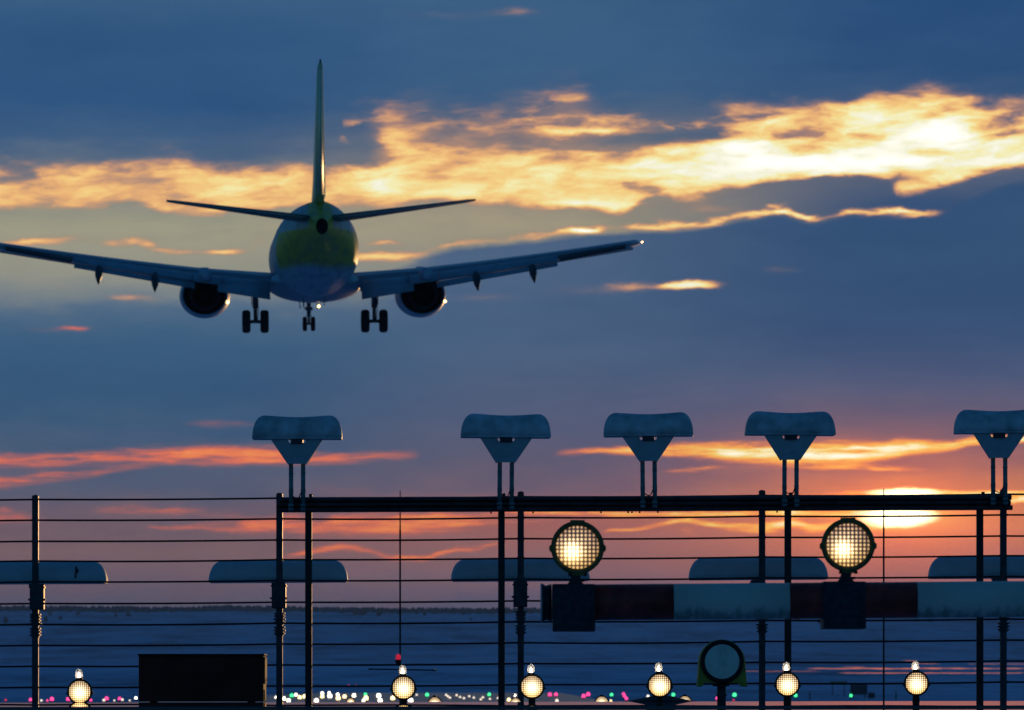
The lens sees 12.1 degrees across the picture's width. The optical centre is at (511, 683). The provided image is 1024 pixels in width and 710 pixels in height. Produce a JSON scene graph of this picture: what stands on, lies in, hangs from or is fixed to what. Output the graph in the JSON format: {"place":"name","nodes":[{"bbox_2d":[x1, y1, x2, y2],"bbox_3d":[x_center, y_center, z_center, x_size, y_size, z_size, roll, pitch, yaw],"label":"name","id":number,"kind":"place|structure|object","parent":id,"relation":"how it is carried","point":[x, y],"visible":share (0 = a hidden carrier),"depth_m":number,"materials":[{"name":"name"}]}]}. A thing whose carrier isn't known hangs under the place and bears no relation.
{"place":"outdoors","nodes":[
{"label":"outdoors","id":0,"kind":"place"},
{"bbox_2d":[0,59,642,332],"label":"airliner","id":1,"kind":"object","parent":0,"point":[314,253],"visible":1,"depth_m":208.82,"materials":[{"name":"grey metal"}]},
{"bbox_2d":[263,693,594,701],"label":"runway","id":2,"kind":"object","parent":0,"point":[543,697],"visible":0.2,"depth_m":588.45,"materials":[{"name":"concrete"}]},
{"bbox_2d":[0,611,1023,702],"bbox_3d":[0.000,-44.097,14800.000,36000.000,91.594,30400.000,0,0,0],"label":"ground","id":3,"kind":"structure","parent":0,"point":[475,653],"depth_m":3202.51,"materials":[{"name":"blue plant"}]},
{"bbox_2d":[137,654,266,701],"bbox_3d":[-2.329,0.788,36.365,0.953,2.023,0.450,0,0,0],"label":"equipment cabinet","id":4,"kind":"object","parent":3,"relation":"on","point":[202,677],"visible":1,"depth_m":36.16,"materials":[{"name":"metal"}]},
{"bbox_2d":[346,697,354,701],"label":"rail lamp","id":5,"kind":"object","parent":3,"relation":"on","point":[350,699],"visible":0.44,"depth_m":38.49,"materials":[{"name":"beige glass"}]},
{"bbox_2d":[368,491,435,701],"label":"thin mast","id":6,"kind":"object","parent":3,"relation":"on","point":[398,660],"visible":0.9,"depth_m":43.49,"materials":[{"name":"metal"}]},
{"bbox_2d":[428,695,441,701],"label":"rail lamp","id":7,"kind":"object","parent":3,"relation":"on","point":[434,698],"visible":0.37,"depth_m":38.48,"materials":[{"name":"beige glass"}]},
{"bbox_2d":[0,604,931,622],"bbox_3d":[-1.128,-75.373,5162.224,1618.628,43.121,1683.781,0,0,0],"label":"forest","id":8,"kind":"object","parent":3,"relation":"on","point":[269,608],"visible":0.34,"depth_m":5406.39,"materials":[{"name":"black plant"}]},
{"bbox_2d":[0,489,1023,702],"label":"wire screen","id":9,"kind":"object","parent":3,"relation":"on","point":[37,600],"visible":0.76,"depth_m":40.02,"materials":[{"name":"paint"}]},
{"bbox_2d":[0,562,107,585],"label":"long radome","id":10,"kind":"object","parent":9,"relation":"on","point":[59,571],"visible":0.93,"depth_m":40.21,"materials":[{"name":"paint"}]},
{"bbox_2d":[208,561,347,584],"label":"long radome","id":11,"kind":"object","parent":9,"relation":"on","point":[266,570],"visible":0.94,"depth_m":40.21,"materials":[{"name":"paint"}]},
{"bbox_2d":[451,559,589,581],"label":"long radome","id":12,"kind":"object","parent":9,"relation":"on","point":[488,569],"visible":0.73,"depth_m":40.21,"materials":[{"name":"paint"}]},
{"bbox_2d":[688,558,827,580],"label":"long radome","id":13,"kind":"object","parent":9,"relation":"on","point":[744,567],"visible":0.88,"depth_m":40.21,"materials":[{"name":"paint"}]},
{"bbox_2d":[928,557,1023,579],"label":"long radome","id":14,"kind":"object","parent":9,"relation":"on","point":[954,566],"visible":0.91,"depth_m":40.21,"materials":[{"name":"paint"}]},
{"bbox_2d":[0,701,1023,709],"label":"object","id":15,"kind":"structure","parent":3,"relation":"on","point":[861,705],"depth_m":33.73,"materials":[{"name":"concrete"}]},
{"bbox_2d":[66,672,93,702],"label":"rail lamp","id":16,"kind":"object","parent":15,"relation":"on","point":[79,689],"visible":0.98,"depth_m":35.97,"materials":[{"name":"yellow glass"}]},
{"bbox_2d":[390,668,416,701],"bbox_3d":[-0.809,0.020,36.032,0.205,0.320,0.135,0,0,0],"label":"rail lamp","id":17,"kind":"object","parent":15,"relation":"on","point":[403,688],"visible":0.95,"depth_m":35.97,"materials":[{"name":"grey"}]},
{"bbox_2d":[518,667,545,701],"bbox_3d":[0.149,0.012,36.032,0.205,0.320,0.135,0,0,0],"label":"rail lamp","id":18,"kind":"object","parent":15,"relation":"on","point":[531,687],"visible":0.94,"depth_m":35.97,"materials":[{"name":"grey"}]},
{"bbox_2d":[623,695,697,701],"bbox_3d":[1.117,0.149,36.250,0.590,0.124,0.590,0,0,0],"label":"cover plate","id":19,"kind":"object","parent":15,"relation":"on","point":[667,698],"visible":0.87,"depth_m":36.10,"materials":[{"name":"black metal"}]},
{"bbox_2d":[646,666,672,700],"bbox_3d":[1.101,0.001,36.032,0.205,0.320,0.135,0,0,0],"label":"rail lamp","id":20,"kind":"object","parent":19,"relation":"on","point":[659,686],"visible":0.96,"depth_m":35.97,"materials":[{"name":"grey"}]},
{"bbox_2d":[696,639,746,700],"bbox_3d":[1.567,-0.087,36.053,0.378,0.486,0.215,0,0,0],"label":"flasher lamp","id":21,"kind":"object","parent":15,"relation":"on","point":[721,663],"visible":1,"depth_m":35.96,"materials":[{"name":"blue glass"}]},
{"bbox_2d":[774,665,800,700],"bbox_3d":[2.054,-0.004,36.032,0.205,0.320,0.135,0,0,0],"label":"rail lamp","id":22,"kind":"object","parent":15,"relation":"on","point":[787,685],"visible":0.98,"depth_m":35.97,"materials":[{"name":"grey"}]},
{"bbox_2d":[903,664,929,700],"bbox_3d":[3.017,-0.012,36.032,0.205,0.320,0.135,0,0,0],"label":"rail lamp","id":23,"kind":"object","parent":15,"relation":"on","point":[916,684],"visible":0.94,"depth_m":35.97,"materials":[{"name":"grey"}]},
{"bbox_2d":[510,695,520,701],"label":"rail lamp","id":24,"kind":"object","parent":3,"relation":"on","point":[515,699],"visible":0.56,"depth_m":38.49,"materials":[{"name":"grey"}]},
{"bbox_2d":[595,695,608,701],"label":"rail lamp","id":25,"kind":"object","parent":3,"relation":"on","point":[601,698],"visible":0.41,"depth_m":38.48,"materials":[{"name":"beige glass"}]},
{"bbox_2d":[277,492,1012,701],"bbox_3d":[1.087,0.164,39.550,6.017,3.471,0.170,0,0,0],"label":"steel frame","id":26,"kind":"object","parent":3,"relation":"on","point":[979,504],"visible":1,"depth_m":39.48,"materials":[{"name":"black metal"}]},
{"bbox_2d":[252,415,342,510],"bbox_3d":[-1.756,-1.802,39.490,0.734,0.786,0.265,0,0,0],"label":"rail antenna","id":27,"kind":"object","parent":26,"relation":"attached to","point":[279,432],"visible":1,"depth_m":39.39,"materials":[{"name":"paint"}]},
{"bbox_2d":[460,414,550,509],"bbox_3d":[-0.053,-1.815,39.490,0.734,0.786,0.265,0,0,-3],"label":"rail antenna","id":28,"kind":"object","parent":26,"relation":"attached to","point":[489,431],"visible":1,"depth_m":39.38,"materials":[{"name":"metal"}]},
{"bbox_2d":[603,412,692,507],"bbox_3d":[1.118,-1.826,39.490,0.734,0.786,0.265,0,0,2],"label":"rail antenna","id":29,"kind":"object","parent":26,"relation":"attached to","point":[665,429],"visible":1,"depth_m":39.38,"materials":[{"name":"metal"}]},
{"bbox_2d":[744,411,835,506],"bbox_3d":[2.275,-1.836,39.490,0.734,0.786,0.265,0,0,-2],"label":"rail antenna","id":30,"kind":"object","parent":26,"relation":"attached to","point":[773,428],"visible":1,"depth_m":39.39,"materials":[{"name":"metal"}]},
{"bbox_2d":[953,410,1023,504],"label":"rail antenna","id":31,"kind":"object","parent":26,"relation":"attached to","point":[981,426],"visible":1,"depth_m":39.39,"materials":[{"name":"metal"}]},
{"bbox_2d":[680,694,690,699],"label":"rail lamp","id":32,"kind":"object","parent":3,"relation":"on","point":[685,696],"visible":0.25,"depth_m":38.48,"materials":[{"name":"beige glass"}]},
{"bbox_2d":[540,581,1023,621],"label":"striped pole","id":33,"kind":"object","parent":3,"relation":"on","point":[961,599],"visible":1,"depth_m":22.02,"materials":[{"name":"metal"}]},
{"bbox_2d":[549,520,605,631],"bbox_3d":[0.299,-0.492,22.081,0.259,0.507,0.246,0,0,0],"label":"approach lamp","id":34,"kind":"object","parent":33,"relation":"attached to","point":[577,549],"visible":1,"depth_m":21.97,"materials":[{"name":"black"}]},
{"bbox_2d":[819,518,876,628],"bbox_3d":[1.532,-0.503,22.081,0.259,0.507,0.246,0,0,0],"label":"approach lamp","id":35,"kind":"object","parent":33,"relation":"attached to","point":[847,546],"visible":1,"depth_m":21.97,"materials":[{"name":"metal"}]},
{"bbox_2d":[830,681,846,694],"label":"field sign","id":36,"kind":"object","parent":3,"relation":"on","point":[838,682],"visible":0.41,"depth_m":699.64,"materials":[{"name":"metal"}]},
{"bbox_2d":[850,685,866,697],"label":"field cabinet","id":37,"kind":"object","parent":3,"relation":"on","point":[858,689],"visible":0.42,"depth_m":559.71,"materials":[{"name":"metal"}]},
{"bbox_2d":[883,489,884,700],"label":"thin mast","id":38,"kind":"object","parent":3,"relation":"on","point":[883,618],"visible":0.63,"depth_m":42.99,"materials":[{"name":"metal"}]},
{"bbox_2d":[0,0,1023,608],"label":"sky","id":39,"kind":"structure","parent":0,"point":[824,199],"materials":[{"name":"blue"}]},
{"bbox_2d":[868,693,874,697],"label":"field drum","id":40,"kind":"object","parent":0,"point":[871,695],"visible":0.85,"depth_m":559.68,"materials":[{"name":"metal"}]},
{"bbox_2d":[758,663,1023,673],"bbox_3d":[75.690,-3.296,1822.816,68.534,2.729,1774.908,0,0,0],"label":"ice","id":41,"kind":"structure","parent":0,"point":[900,668],"depth_m":950.21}
]}

